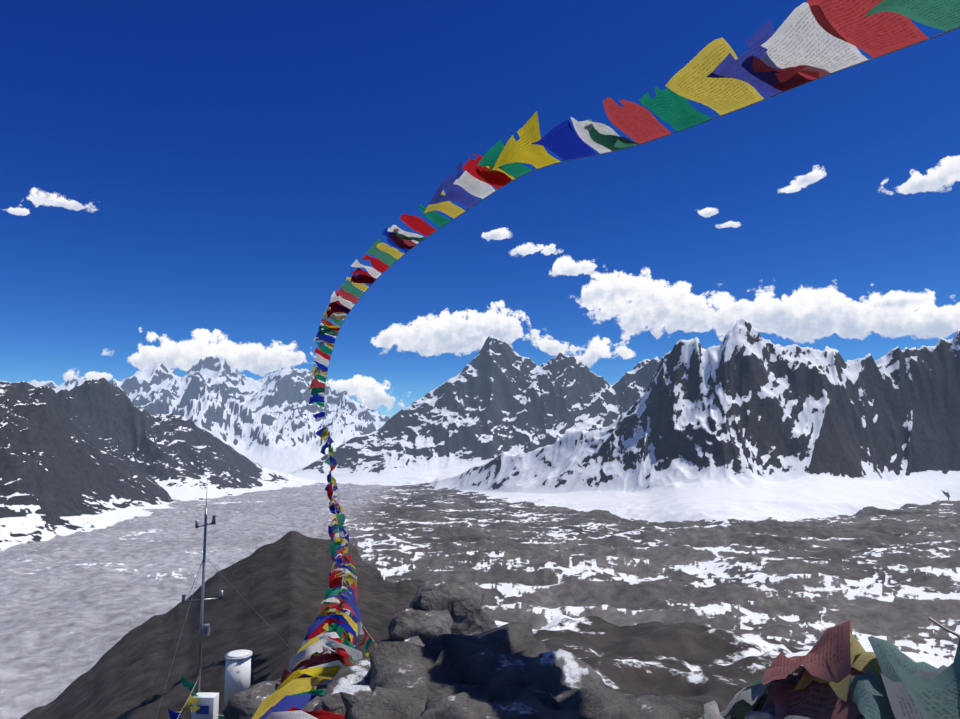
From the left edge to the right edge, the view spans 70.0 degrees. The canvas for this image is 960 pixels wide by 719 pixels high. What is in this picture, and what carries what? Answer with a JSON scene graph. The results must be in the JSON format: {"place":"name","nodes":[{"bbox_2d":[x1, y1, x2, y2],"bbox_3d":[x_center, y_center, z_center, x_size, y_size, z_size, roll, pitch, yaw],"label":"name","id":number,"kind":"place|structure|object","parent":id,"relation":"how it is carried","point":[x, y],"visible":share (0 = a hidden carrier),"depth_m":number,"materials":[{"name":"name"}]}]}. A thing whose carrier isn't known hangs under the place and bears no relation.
{"place":"outdoors","nodes":[
{"label":"outdoors","id":0,"kind":"place"},
{"bbox_2d":[0,318,959,718],"bbox_3d":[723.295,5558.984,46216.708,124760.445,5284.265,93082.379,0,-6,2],"label":"mountain terrain","id":1,"kind":"structure","parent":0,"point":[734,512],"depth_m":3385.46,"materials":[{"name":"grey stone"}]},
{"bbox_2d":[182,479,222,692],"bbox_3d":[-4.335,3.972,10.690,0.296,4.150,0.556,-5,-8,43],"label":"weather mast","id":2,"kind":"object","parent":1,"relation":"on","point":[204,630],"visible":1,"depth_m":10.68,"materials":[{"name":"metal"}]},
{"bbox_2d":[141,560,202,717],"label":"guy wire","id":3,"kind":"object","parent":2,"relation":"attached to","point":[172,638],"visible":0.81,"depth_m":11.04,"materials":[{"name":"metal"}]},
{"bbox_2d":[156,558,203,717],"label":"guy wire","id":4,"kind":"object","parent":2,"relation":"attached to","point":[179,639],"visible":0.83,"depth_m":9.93,"materials":[{"name":"metal"}]},
{"bbox_2d":[168,676,199,718],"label":"prayer flags","id":5,"kind":"object","parent":2,"relation":"hanging from","point":[190,700],"visible":0.81,"depth_m":10.26},
{"bbox_2d":[191,692,218,718],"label":"equipment box","id":6,"kind":"object","parent":2,"relation":"attached to","point":[210,700],"visible":0.79,"depth_m":10.34,"materials":[{"name":"white paint"}]},
{"bbox_2d":[196,706,208,713],"bbox_3d":[-4.183,5.277,10.326,0.200,0.120,0.004,0,-6,2],"label":"logger sticker","id":7,"kind":"object","parent":6,"relation":"attached to","point":[203,710],"visible":0.93,"depth_m":10.32,"materials":[{"name":"blue plastic"}]},
{"bbox_2d":[206,558,295,653],"bbox_3d":[-3.488,4.226,11.096,1.904,2.198,0.006,3,-6,-27],"label":"guy wire","id":8,"kind":"object","parent":2,"relation":"attached to","point":[252,607],"visible":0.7,"depth_m":11.02,"materials":[{"name":"metal"}]},
{"bbox_2d":[224,649,251,704],"bbox_3d":[-3.940,5.351,11.134,0.430,1.135,0.430,0,-6,2],"label":"rain gauge","id":9,"kind":"object","parent":1,"relation":"on","point":[238,671],"visible":0.75,"depth_m":11.00,"materials":[{"name":"white paint"}]},
{"bbox_2d":[222,681,279,718],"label":"rock","id":10,"kind":"object","parent":1,"relation":"on","point":[246,703],"visible":0.5,"depth_m":8.48,"materials":[{"name":"grey stone"}]},
{"bbox_2d":[301,696,321,711],"bbox_3d":[-0.545,1.521,2.674,0.541,0.391,0.524,5,-8,-41],"label":"rock","id":11,"kind":"object","parent":1,"relation":"on","point":[310,705],"visible":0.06,"depth_m":2.75,"materials":[{"name":"grey stone"}]},
{"bbox_2d":[314,664,372,715],"bbox_3d":[-0.406,1.570,2.897,0.626,0.546,0.718,0,-6,2],"label":"rock","id":12,"kind":"object","parent":1,"relation":"on","point":[354,680],"visible":0.29,"depth_m":2.75,"materials":[{"name":"grey stone"}]},
{"bbox_2d":[319,657,369,688],"bbox_3d":[-0.656,2.069,4.076,0.571,0.414,0.516,-2,-6,16],"label":"rock","id":13,"kind":"object","parent":1,"relation":"on","point":[364,662],"visible":0.04,"depth_m":4.28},
{"bbox_2d":[328,573,375,657],"bbox_3d":[-1.628,3.668,9.575,0.543,0.939,3.652,3,-7,-30],"label":"flag bundle","id":14,"kind":"object","parent":1,"relation":"on","point":[360,630],"visible":0.25,"depth_m":9.73,"materials":[{"name":"fabric"}]},
{"bbox_2d":[404,636,424,646],"bbox_3d":[-1.665,6.011,13.782,1.195,0.770,1.020,5,-7,-39],"label":"rock","id":15,"kind":"object","parent":1,"relation":"on","point":[416,640],"visible":0.1,"depth_m":13.88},
{"bbox_2d":[388,606,452,643],"bbox_3d":[-1.447,6.677,16.673,1.615,1.222,1.475,0,-6,2],"label":"rock","id":16,"kind":"object","parent":1,"relation":"on","point":[425,626],"visible":0.56,"depth_m":16.35,"materials":[{"name":"grey stone"}]},
{"bbox_2d":[409,581,484,633],"bbox_3d":[-0.965,6.768,17.767,2.272,2.145,2.520,0,-6,2],"label":"rock","id":17,"kind":"object","parent":1,"relation":"on","point":[461,602],"visible":0.38,"depth_m":16.92,"materials":[{"name":"grey stone"}]},
{"bbox_2d":[369,622,549,692],"bbox_3d":[-0.064,1.479,2.781,0.903,0.646,0.750,2,-6,-16],"label":"rock","id":18,"kind":"object","parent":1,"relation":"on","point":[432,665],"visible":0.42,"depth_m":2.81,"materials":[{"name":"grey stone"}]},
{"bbox_2d":[340,682,493,718],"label":"rock","id":19,"kind":"object","parent":18,"relation":"on","point":[381,703],"visible":0.48,"depth_m":2.40,"materials":[{"name":"grey stone"}]},
{"bbox_2d":[453,605,496,634],"bbox_3d":[-0.253,6.893,17.222,1.489,1.314,1.284,2,-6,-21],"label":"rock","id":20,"kind":"object","parent":1,"relation":"on","point":[485,622],"visible":0.17,"depth_m":16.82,"materials":[{"name":"grey stone"}]},
{"bbox_2d":[461,648,639,718],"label":"rock","id":21,"kind":"object","parent":1,"relation":"on","point":[558,678],"visible":0.75,"depth_m":2.54,"materials":[{"name":"grey stone"}]},
{"bbox_2d":[579,705,631,718],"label":"rock","id":22,"kind":"object","parent":21,"relation":"on","point":[615,712],"visible":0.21,"depth_m":2.33,"materials":[{"name":"grey stone"}]},
{"bbox_2d":[414,692,579,718],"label":"rock","id":23,"kind":"object","parent":22,"relation":"on","point":[464,705],"visible":1,"depth_m":2.18,"materials":[{"name":"grey stone"}]},
{"bbox_2d":[625,694,705,718],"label":"rock","id":24,"kind":"object","parent":21,"relation":"on","point":[670,706],"visible":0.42,"depth_m":2.50,"materials":[{"name":"grey stone"}]},
{"bbox_2d":[687,619,946,718],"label":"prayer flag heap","id":25,"kind":"object","parent":1,"relation":"on","point":[841,673],"visible":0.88,"depth_m":2.22,"materials":[{"name":"multicoloured fabric"}]},
{"bbox_2d":[883,638,959,718],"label":"cairn flags","id":26,"kind":"object","parent":25,"relation":"on","point":[937,697],"visible":1,"depth_m":1.67},
{"bbox_2d":[928,617,959,637],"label":"rope","id":27,"kind":"object","parent":26,"relation":"attached to","point":[943,627],"visible":1,"depth_m":1.78,"materials":[{"name":"white fabric"}]},
{"bbox_2d":[0,0,959,417],"label":"sky","id":28,"kind":"structure","parent":0,"point":[183,182],"materials":[{"name":"blue"}]},
{"bbox_2d":[251,0,959,718],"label":"prayer flags","id":29,"kind":"object","parent":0,"point":[811,40],"visible":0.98,"depth_m":3.93},
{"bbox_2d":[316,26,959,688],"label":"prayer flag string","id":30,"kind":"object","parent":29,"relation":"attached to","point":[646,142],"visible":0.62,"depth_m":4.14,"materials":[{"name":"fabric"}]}
]}

